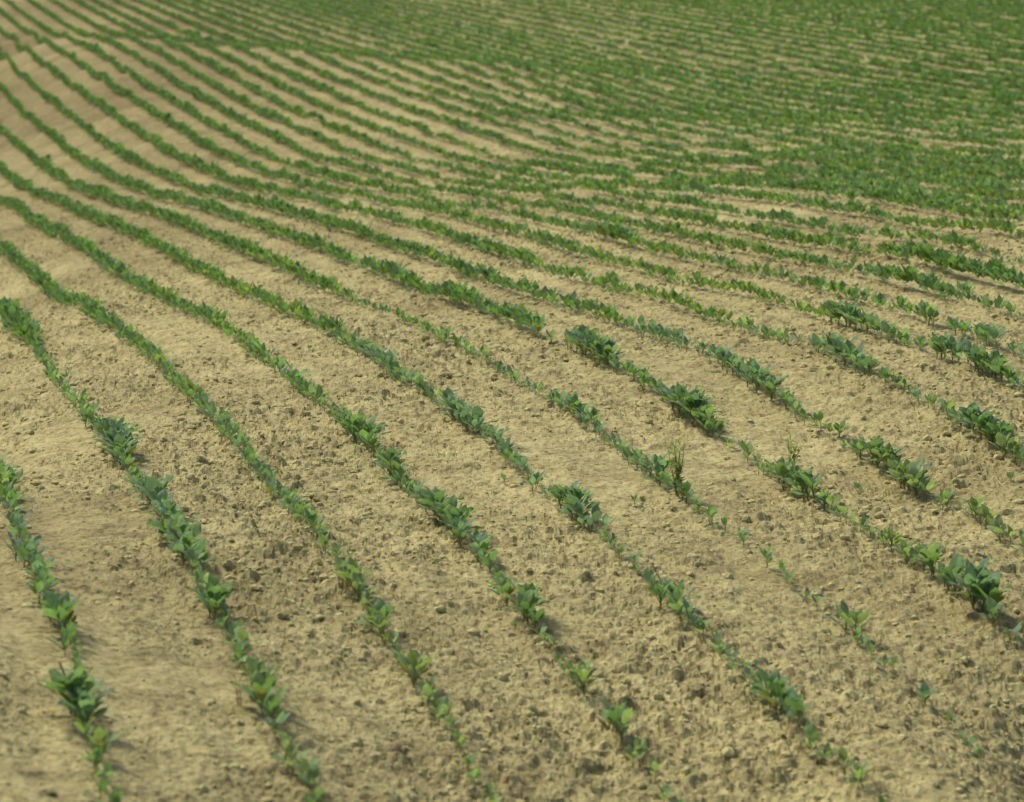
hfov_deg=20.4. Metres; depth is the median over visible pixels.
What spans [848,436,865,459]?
crop seedling
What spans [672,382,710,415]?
crop seedling
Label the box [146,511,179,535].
crop seedling
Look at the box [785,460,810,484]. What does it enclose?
crop seedling
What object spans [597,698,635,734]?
crop seedling
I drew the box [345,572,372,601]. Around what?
crop seedling
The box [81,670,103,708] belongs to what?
crop seedling
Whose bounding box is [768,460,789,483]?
crop seedling
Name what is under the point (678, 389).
crop seedling
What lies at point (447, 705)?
crop seedling
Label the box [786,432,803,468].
wispy weed
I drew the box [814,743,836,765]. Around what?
crop seedling
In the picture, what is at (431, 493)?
crop seedling
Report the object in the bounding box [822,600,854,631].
crop seedling
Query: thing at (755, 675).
crop seedling
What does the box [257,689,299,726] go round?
crop seedling
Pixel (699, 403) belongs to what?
crop seedling
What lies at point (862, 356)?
crop seedling
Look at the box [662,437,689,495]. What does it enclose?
wispy weed
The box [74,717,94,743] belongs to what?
crop seedling
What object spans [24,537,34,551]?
crop seedling
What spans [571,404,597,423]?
crop seedling
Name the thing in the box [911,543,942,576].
crop seedling
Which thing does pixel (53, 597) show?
crop seedling
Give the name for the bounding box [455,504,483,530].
crop seedling
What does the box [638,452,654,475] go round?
crop seedling
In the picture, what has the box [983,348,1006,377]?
crop seedling
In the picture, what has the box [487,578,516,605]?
crop seedling
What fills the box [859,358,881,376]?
crop seedling
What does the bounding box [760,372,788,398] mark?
crop seedling
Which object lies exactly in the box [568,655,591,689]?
crop seedling
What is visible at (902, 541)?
crop seedling
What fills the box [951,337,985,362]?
crop seedling
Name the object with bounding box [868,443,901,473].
crop seedling
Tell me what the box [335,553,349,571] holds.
crop seedling
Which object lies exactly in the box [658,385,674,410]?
crop seedling
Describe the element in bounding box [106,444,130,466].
crop seedling
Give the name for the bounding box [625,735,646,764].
crop seedling
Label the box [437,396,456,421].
crop seedling
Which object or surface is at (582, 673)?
crop seedling
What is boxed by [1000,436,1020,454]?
crop seedling
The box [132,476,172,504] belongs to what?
crop seedling
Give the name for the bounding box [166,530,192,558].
crop seedling
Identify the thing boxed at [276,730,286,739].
crop seedling
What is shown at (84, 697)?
crop seedling
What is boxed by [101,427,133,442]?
crop seedling
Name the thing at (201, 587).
crop seedling
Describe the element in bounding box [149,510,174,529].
crop seedling
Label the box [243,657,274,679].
crop seedling
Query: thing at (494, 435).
crop seedling
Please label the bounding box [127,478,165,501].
crop seedling
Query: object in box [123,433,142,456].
crop seedling
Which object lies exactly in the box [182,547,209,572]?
crop seedling
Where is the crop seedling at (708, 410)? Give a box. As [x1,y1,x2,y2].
[693,405,719,419]
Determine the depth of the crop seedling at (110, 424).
11.62 m
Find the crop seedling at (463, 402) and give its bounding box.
[451,399,468,406]
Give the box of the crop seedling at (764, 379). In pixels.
[758,375,785,385]
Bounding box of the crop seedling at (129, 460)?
[119,452,138,469]
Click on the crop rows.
(858, 174)
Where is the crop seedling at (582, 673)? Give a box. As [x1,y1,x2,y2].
[562,662,598,695]
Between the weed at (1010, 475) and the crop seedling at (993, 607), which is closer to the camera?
the crop seedling at (993, 607)
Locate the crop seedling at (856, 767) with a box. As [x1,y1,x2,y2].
[846,758,873,785]
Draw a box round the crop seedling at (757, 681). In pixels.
[750,668,765,689]
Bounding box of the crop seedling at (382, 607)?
[353,597,395,633]
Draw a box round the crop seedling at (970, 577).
[948,562,991,609]
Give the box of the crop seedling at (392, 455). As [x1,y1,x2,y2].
[375,450,406,476]
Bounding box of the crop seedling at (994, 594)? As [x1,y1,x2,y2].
[971,583,1009,604]
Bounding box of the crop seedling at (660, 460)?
[640,455,669,480]
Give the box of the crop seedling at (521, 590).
[503,585,545,620]
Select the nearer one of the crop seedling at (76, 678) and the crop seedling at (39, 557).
the crop seedling at (76, 678)
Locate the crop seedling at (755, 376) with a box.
[742,368,770,392]
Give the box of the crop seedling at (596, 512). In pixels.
[572,504,601,531]
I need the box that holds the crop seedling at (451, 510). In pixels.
[447,503,478,527]
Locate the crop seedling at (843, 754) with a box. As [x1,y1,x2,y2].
[825,746,854,774]
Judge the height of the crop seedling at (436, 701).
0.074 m
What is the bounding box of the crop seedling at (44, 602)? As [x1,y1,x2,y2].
[40,591,72,620]
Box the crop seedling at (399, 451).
[378,450,404,476]
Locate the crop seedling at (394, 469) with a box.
[380,465,405,484]
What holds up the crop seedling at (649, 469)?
on the ground
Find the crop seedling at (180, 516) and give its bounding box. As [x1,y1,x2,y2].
[170,511,188,519]
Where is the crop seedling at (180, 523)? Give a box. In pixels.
[164,517,184,541]
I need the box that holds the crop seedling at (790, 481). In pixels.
[784,466,815,499]
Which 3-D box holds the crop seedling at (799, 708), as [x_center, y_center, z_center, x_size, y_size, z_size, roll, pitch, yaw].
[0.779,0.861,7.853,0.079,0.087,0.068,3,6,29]
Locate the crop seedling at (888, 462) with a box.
[882,453,904,480]
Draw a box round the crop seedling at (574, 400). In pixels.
[559,394,587,416]
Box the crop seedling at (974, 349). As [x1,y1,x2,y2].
[961,343,980,372]
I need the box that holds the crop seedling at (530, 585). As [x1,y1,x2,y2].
[509,579,547,605]
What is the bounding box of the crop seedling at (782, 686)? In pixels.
[754,682,800,714]
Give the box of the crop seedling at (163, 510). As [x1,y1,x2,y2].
[147,505,185,540]
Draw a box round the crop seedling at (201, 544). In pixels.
[184,538,216,568]
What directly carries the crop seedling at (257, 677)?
on the ground
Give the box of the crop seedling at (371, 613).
[358,603,374,629]
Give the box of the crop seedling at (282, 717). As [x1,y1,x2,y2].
[260,711,290,736]
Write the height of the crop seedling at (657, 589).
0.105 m
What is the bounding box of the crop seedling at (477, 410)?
[461,405,491,432]
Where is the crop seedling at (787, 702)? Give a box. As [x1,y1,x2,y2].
[778,695,799,720]
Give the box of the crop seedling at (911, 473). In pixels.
[899,464,929,495]
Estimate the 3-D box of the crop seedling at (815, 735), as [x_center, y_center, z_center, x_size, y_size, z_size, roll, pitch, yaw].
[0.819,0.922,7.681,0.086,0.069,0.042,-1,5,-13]
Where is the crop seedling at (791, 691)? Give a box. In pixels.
[769,685,803,713]
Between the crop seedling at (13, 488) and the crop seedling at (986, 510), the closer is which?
the crop seedling at (13, 488)
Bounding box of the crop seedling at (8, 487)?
[0,480,22,502]
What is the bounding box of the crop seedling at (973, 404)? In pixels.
[957,402,976,428]
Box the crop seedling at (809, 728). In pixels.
[795,720,814,748]
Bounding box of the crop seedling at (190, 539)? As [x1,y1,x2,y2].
[176,531,199,547]
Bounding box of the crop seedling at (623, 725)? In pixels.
[606,708,633,743]
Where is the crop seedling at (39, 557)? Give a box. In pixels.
[35,553,55,568]
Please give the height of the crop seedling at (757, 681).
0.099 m
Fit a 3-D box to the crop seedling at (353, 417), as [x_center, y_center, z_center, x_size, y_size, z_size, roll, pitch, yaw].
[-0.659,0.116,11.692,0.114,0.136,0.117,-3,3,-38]
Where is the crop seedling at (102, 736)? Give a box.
[87,726,124,759]
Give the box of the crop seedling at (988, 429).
[980,418,1009,442]
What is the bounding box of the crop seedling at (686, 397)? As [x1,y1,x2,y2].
[681,388,704,416]
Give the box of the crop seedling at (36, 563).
[22,560,49,581]
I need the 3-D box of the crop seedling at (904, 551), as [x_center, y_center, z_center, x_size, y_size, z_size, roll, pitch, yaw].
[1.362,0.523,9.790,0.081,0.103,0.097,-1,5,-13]
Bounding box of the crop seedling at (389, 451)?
[371,446,408,475]
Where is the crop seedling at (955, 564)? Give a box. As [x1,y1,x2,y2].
[934,553,964,594]
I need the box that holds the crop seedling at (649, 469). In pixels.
[637,450,673,479]
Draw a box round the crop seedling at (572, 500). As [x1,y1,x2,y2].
[559,491,590,524]
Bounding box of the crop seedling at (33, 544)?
[17,535,48,564]
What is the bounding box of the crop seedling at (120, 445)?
[106,434,135,454]
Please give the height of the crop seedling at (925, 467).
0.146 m
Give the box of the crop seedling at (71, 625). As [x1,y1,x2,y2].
[60,621,77,644]
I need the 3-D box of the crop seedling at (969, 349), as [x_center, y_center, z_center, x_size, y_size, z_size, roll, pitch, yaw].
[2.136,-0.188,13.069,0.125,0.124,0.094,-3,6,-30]
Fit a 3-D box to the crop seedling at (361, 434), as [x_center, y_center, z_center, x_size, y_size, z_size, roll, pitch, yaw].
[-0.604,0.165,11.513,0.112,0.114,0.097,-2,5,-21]
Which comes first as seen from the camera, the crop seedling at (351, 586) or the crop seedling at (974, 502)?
the crop seedling at (351, 586)
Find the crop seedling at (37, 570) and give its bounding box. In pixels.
[32,565,58,581]
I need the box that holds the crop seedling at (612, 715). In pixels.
[601,707,625,734]
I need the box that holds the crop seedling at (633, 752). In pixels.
[624,744,647,768]
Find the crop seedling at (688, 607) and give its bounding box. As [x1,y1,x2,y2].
[672,596,701,623]
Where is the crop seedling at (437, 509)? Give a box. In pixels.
[433,501,448,530]
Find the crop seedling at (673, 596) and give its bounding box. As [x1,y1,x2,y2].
[663,587,694,615]
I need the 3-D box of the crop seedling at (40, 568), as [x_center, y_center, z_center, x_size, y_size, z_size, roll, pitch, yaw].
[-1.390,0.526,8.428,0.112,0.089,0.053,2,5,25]
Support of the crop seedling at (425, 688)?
on the ground
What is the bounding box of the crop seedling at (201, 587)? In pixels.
[195,582,205,608]
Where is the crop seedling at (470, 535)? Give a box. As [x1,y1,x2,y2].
[466,531,487,547]
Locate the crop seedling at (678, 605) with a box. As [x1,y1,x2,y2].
[668,599,695,621]
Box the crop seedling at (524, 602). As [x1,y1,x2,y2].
[513,588,544,624]
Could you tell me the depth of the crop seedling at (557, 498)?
10.50 m
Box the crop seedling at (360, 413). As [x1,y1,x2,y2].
[345,409,371,430]
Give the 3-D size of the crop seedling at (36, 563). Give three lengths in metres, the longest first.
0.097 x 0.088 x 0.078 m
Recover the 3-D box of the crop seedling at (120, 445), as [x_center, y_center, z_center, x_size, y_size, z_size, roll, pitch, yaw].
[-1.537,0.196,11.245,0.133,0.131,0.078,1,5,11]
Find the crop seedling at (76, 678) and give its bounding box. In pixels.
[43,664,94,717]
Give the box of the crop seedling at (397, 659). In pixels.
[395,652,427,666]
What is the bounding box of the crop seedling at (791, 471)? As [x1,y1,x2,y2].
[774,467,808,488]
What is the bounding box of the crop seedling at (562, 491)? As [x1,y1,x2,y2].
[549,484,597,519]
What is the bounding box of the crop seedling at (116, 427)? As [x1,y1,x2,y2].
[98,420,133,436]
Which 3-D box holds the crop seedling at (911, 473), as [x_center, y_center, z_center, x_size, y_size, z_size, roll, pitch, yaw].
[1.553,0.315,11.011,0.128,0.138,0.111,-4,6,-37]
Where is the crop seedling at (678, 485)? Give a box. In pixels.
[676,480,685,500]
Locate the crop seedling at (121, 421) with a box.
[95,417,123,442]
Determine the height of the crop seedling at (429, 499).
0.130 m
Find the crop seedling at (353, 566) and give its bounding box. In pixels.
[330,557,369,594]
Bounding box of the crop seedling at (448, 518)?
[439,511,466,536]
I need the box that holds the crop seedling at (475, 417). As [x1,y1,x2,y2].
[468,414,484,433]
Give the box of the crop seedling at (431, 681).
[418,673,444,699]
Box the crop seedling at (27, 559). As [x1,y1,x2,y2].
[23,550,41,565]
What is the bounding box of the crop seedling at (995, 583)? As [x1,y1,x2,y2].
[966,576,1006,612]
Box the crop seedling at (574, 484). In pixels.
[550,481,584,514]
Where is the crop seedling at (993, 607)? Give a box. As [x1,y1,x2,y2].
[978,597,1009,626]
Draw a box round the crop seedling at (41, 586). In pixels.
[26,576,48,604]
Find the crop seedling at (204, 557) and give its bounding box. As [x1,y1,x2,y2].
[190,550,220,570]
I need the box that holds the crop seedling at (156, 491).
[145,486,171,514]
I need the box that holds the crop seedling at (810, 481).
[790,472,823,501]
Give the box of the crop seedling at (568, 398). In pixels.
[561,391,581,411]
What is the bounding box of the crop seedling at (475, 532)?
[473,528,493,537]
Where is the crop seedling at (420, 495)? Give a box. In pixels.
[414,490,431,511]
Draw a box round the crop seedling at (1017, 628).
[1001,621,1022,641]
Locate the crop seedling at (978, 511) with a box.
[971,503,992,524]
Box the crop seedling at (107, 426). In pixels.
[97,419,138,436]
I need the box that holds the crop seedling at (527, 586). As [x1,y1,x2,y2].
[517,579,549,602]
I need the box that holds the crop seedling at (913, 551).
[909,547,920,568]
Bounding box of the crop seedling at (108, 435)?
[95,431,119,457]
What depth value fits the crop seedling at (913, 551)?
9.73 m
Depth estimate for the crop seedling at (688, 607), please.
8.90 m
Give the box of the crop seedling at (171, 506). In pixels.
[167,499,193,529]
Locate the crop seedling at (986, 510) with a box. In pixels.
[979,504,995,528]
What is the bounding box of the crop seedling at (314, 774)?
[297,764,319,791]
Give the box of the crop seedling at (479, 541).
[467,530,498,561]
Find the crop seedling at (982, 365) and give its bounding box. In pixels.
[976,352,1003,376]
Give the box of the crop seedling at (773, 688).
[753,682,793,715]
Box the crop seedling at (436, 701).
[427,693,445,711]
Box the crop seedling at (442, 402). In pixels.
[438,400,451,413]
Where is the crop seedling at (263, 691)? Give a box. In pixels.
[234,677,275,718]
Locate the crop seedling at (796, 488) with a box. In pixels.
[789,473,809,495]
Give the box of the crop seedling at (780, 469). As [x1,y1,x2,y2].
[763,461,790,489]
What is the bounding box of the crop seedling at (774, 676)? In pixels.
[749,665,788,706]
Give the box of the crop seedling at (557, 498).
[549,485,562,508]
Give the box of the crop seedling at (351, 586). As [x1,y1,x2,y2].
[343,571,372,592]
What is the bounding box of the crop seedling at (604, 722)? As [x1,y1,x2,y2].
[596,704,613,730]
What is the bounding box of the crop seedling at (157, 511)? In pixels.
[142,503,168,522]
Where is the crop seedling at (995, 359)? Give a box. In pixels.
[980,355,1008,379]
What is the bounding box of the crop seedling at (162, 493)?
[147,488,178,507]
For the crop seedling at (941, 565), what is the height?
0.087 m
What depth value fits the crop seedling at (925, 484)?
10.94 m
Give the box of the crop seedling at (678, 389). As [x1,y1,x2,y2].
[665,383,687,417]
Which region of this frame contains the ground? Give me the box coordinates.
[0,0,1023,801]
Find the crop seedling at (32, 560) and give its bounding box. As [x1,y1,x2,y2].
[20,557,43,576]
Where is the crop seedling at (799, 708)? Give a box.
[785,697,810,727]
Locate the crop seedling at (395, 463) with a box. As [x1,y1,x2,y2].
[380,457,405,483]
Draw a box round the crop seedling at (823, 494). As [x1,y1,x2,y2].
[812,489,830,509]
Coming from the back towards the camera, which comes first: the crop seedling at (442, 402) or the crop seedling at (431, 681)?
the crop seedling at (442, 402)
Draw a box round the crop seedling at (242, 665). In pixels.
[239,656,266,671]
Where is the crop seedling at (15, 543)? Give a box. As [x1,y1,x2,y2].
[4,536,23,560]
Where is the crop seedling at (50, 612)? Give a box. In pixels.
[42,600,77,627]
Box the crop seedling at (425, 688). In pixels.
[419,680,438,706]
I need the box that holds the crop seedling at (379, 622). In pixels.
[363,611,390,641]
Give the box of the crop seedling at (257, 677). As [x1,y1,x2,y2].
[230,669,273,710]
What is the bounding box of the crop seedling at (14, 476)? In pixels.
[6,466,22,490]
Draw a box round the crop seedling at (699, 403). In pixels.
[680,395,721,426]
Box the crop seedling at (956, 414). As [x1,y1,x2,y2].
[947,407,964,425]
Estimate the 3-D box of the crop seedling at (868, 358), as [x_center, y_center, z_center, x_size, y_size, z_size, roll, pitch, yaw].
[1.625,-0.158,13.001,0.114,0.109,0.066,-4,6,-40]
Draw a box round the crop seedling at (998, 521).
[987,514,1015,540]
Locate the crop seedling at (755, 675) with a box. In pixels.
[739,670,764,686]
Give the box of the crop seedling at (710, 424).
[704,417,728,437]
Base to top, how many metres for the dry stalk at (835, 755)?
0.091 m
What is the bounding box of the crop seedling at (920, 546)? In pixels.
[915,543,944,569]
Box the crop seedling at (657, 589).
[647,579,677,607]
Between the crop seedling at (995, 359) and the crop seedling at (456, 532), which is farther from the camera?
the crop seedling at (995, 359)
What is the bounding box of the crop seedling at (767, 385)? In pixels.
[758,377,789,401]
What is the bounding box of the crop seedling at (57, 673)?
[37,662,92,714]
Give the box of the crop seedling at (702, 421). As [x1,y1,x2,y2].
[695,412,718,435]
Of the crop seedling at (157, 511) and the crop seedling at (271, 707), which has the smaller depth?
the crop seedling at (271, 707)
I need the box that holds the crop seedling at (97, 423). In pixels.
[94,417,124,430]
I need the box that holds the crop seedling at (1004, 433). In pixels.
[993,431,1023,451]
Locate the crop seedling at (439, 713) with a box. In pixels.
[427,701,444,725]
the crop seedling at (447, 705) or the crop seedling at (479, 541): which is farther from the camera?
the crop seedling at (479, 541)
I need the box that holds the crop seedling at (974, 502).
[963,495,986,517]
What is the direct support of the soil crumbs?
on the ground
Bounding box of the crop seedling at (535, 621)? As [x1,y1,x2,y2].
[531,606,549,627]
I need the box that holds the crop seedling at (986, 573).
[961,557,1001,587]
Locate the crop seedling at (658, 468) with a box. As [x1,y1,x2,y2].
[640,462,668,485]
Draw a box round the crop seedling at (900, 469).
[886,462,912,489]
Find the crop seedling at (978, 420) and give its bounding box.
[962,412,987,438]
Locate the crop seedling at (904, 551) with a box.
[892,539,919,563]
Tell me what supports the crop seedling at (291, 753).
on the ground
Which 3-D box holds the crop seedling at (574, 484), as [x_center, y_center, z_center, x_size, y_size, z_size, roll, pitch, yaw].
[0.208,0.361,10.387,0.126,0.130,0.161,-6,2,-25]
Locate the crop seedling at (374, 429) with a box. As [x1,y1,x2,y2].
[360,421,391,445]
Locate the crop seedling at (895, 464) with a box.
[890,460,902,487]
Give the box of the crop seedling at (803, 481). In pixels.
[792,466,822,500]
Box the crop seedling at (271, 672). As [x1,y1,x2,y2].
[250,667,273,681]
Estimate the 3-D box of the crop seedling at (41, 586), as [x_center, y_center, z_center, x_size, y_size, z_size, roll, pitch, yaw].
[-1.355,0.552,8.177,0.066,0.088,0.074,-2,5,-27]
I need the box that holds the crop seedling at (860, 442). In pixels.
[855,437,886,463]
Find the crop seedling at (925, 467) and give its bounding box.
[898,462,933,495]
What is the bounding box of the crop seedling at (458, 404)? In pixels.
[446,400,474,424]
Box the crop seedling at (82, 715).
[72,705,108,733]
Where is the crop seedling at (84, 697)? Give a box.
[58,682,113,718]
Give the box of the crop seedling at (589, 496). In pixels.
[561,485,599,516]
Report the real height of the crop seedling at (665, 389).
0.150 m
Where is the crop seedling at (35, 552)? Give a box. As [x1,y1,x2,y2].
[28,550,54,565]
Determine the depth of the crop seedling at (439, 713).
7.66 m
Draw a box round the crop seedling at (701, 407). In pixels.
[686,403,716,429]
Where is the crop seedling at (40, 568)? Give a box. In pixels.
[23,565,54,582]
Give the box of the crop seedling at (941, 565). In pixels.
[934,562,945,586]
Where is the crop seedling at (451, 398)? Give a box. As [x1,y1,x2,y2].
[442,395,459,418]
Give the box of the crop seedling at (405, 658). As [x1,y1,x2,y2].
[392,647,431,681]
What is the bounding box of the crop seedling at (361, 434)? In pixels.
[353,429,378,450]
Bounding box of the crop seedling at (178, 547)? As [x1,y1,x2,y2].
[167,537,200,564]
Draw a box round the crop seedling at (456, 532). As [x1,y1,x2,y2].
[444,521,467,547]
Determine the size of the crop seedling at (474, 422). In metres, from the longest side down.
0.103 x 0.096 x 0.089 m
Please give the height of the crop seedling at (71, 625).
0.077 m
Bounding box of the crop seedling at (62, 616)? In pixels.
[57,606,76,628]
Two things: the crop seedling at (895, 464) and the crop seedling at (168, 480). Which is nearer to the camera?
the crop seedling at (168, 480)
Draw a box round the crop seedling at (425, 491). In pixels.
[419,486,445,515]
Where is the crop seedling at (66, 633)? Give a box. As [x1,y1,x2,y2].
[45,626,76,649]
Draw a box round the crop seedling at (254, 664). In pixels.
[247,657,280,679]
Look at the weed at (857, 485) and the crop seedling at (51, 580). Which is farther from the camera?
the weed at (857, 485)
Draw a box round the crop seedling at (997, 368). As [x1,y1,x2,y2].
[985,360,1012,382]
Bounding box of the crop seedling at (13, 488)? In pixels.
[0,481,21,501]
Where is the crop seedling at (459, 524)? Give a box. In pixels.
[446,516,476,541]
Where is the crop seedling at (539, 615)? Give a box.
[514,608,544,633]
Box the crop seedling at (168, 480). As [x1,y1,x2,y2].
[142,474,173,489]
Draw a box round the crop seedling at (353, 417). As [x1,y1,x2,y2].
[338,413,367,442]
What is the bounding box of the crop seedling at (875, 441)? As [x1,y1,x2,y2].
[859,436,881,465]
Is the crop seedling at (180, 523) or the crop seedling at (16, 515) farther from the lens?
the crop seedling at (16, 515)
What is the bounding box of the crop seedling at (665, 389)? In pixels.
[660,386,693,415]
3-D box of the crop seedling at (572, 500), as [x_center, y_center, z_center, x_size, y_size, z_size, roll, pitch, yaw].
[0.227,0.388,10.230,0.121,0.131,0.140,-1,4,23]
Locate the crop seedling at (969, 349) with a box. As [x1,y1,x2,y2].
[965,346,985,370]
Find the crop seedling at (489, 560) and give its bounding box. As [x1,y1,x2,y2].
[481,550,496,573]
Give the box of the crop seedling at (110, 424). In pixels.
[93,419,135,443]
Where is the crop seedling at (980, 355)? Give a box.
[967,349,989,372]
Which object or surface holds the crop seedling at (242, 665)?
on the ground
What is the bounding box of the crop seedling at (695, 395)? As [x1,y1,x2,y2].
[669,392,711,419]
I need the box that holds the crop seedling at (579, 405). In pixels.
[571,402,592,421]
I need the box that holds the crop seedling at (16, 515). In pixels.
[14,509,34,522]
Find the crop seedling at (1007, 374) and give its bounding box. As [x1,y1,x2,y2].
[1000,364,1019,380]
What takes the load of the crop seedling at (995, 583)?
on the ground
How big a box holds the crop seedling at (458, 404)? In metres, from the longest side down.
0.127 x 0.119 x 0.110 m
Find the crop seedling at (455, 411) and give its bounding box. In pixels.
[453,405,469,425]
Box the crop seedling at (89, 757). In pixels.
[83,745,102,768]
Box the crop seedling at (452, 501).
[436,495,473,528]
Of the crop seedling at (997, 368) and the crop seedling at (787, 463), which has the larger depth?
the crop seedling at (997, 368)
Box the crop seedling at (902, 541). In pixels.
[891,538,915,555]
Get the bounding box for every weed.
[501,474,508,484]
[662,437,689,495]
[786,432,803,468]
[853,481,869,494]
[1007,471,1021,481]
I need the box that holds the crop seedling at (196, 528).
[177,522,201,553]
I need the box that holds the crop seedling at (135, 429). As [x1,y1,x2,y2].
[103,419,138,442]
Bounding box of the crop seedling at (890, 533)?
[874,526,902,551]
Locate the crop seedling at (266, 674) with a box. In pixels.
[261,666,292,702]
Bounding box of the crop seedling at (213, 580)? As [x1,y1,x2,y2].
[199,573,235,597]
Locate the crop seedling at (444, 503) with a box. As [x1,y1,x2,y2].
[428,498,460,524]
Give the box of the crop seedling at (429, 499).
[418,490,461,520]
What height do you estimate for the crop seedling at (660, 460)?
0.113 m
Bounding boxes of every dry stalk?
[227,666,249,705]
[825,739,843,767]
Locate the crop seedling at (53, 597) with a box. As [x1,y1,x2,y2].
[42,589,80,628]
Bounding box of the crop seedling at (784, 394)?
[775,390,794,408]
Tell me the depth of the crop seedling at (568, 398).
12.24 m
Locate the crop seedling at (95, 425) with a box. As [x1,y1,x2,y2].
[93,417,117,431]
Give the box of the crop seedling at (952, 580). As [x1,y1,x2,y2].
[940,560,964,597]
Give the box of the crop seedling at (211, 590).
[190,582,228,616]
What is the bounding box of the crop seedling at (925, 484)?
[915,478,940,501]
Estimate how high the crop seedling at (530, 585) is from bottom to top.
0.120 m
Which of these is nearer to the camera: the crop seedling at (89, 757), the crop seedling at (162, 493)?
the crop seedling at (89, 757)
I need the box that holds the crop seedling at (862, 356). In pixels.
[856,353,868,374]
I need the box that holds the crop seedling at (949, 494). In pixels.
[935,488,955,505]
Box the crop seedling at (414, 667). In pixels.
[395,649,432,687]
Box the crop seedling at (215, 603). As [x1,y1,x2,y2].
[194,593,225,622]
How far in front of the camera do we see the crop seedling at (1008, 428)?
11.56 m
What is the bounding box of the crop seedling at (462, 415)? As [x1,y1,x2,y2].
[457,406,472,431]
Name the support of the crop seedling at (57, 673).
on the ground
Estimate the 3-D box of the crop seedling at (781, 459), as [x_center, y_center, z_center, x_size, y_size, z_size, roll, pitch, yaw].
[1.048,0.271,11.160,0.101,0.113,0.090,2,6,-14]
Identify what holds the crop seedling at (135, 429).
on the ground
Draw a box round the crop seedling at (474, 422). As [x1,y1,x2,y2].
[462,414,486,435]
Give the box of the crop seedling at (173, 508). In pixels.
[157,500,193,522]
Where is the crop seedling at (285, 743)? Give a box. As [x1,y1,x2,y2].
[273,734,302,759]
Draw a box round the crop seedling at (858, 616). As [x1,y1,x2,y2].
[836,606,873,639]
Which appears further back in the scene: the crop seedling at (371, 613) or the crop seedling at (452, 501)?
the crop seedling at (452, 501)
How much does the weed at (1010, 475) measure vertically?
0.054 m
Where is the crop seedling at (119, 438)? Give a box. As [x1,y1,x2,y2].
[105,433,139,453]
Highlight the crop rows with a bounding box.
[0,0,1023,801]
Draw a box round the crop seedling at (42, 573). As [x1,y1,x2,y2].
[39,569,60,589]
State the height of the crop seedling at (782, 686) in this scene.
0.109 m
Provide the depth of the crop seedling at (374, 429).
11.59 m
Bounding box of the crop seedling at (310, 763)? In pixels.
[291,756,319,787]
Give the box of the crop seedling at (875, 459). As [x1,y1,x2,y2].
[862,438,900,467]
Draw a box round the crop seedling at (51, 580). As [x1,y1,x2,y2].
[30,574,56,598]
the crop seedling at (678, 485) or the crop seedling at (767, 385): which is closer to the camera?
the crop seedling at (678, 485)
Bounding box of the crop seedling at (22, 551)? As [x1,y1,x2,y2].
[16,543,36,567]
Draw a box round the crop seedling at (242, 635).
[221,629,259,655]
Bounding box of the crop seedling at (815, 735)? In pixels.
[802,731,830,748]
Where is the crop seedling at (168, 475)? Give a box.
[132,474,169,495]
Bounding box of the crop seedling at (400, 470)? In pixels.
[383,466,412,489]
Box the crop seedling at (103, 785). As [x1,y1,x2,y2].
[83,779,108,801]
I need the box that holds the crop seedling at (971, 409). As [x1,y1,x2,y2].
[958,404,978,429]
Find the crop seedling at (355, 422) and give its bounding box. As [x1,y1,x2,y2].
[341,415,361,440]
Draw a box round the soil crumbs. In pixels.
[0,200,1023,801]
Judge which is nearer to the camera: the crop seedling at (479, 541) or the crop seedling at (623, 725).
the crop seedling at (623, 725)
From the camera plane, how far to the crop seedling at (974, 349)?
13.01 m
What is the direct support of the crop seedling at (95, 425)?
on the ground
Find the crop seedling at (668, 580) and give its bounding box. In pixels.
[650,573,669,598]
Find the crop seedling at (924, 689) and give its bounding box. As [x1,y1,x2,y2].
[915,682,934,704]
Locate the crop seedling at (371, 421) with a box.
[352,415,384,444]
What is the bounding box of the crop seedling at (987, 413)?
[965,406,1002,432]
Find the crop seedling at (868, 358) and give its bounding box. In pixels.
[854,355,877,375]
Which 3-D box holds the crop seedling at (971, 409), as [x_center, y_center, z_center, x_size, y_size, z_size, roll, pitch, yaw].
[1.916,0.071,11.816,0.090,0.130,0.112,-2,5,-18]
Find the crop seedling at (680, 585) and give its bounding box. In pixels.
[663,578,700,599]
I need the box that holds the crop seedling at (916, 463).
[886,456,924,489]
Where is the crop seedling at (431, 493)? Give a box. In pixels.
[417,487,449,518]
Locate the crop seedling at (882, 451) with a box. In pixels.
[875,441,904,470]
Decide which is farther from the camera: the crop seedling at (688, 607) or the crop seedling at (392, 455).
the crop seedling at (392, 455)
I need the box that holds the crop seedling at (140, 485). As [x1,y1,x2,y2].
[133,476,148,497]
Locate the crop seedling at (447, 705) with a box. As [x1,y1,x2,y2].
[441,696,453,714]
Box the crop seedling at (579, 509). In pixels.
[560,501,589,526]
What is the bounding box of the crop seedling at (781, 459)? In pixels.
[764,456,790,481]
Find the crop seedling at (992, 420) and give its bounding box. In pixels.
[971,415,1011,443]
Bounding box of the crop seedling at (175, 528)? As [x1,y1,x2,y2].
[168,523,200,540]
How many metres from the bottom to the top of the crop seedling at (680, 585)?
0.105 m
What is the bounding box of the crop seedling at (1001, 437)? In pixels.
[985,432,1011,457]
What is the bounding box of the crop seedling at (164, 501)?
[153,497,183,511]
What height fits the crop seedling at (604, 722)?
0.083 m
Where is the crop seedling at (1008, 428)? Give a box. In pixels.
[987,420,1017,448]
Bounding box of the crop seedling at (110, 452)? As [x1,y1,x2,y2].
[101,442,125,464]
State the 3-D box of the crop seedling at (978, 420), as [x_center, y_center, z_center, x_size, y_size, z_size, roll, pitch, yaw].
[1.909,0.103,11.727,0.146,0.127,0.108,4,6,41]
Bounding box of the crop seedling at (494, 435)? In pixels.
[487,428,508,450]
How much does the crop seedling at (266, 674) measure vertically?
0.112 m
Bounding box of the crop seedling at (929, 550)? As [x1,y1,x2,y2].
[919,540,944,574]
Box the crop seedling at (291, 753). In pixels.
[270,742,310,773]
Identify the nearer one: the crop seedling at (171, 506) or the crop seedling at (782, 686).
the crop seedling at (782, 686)

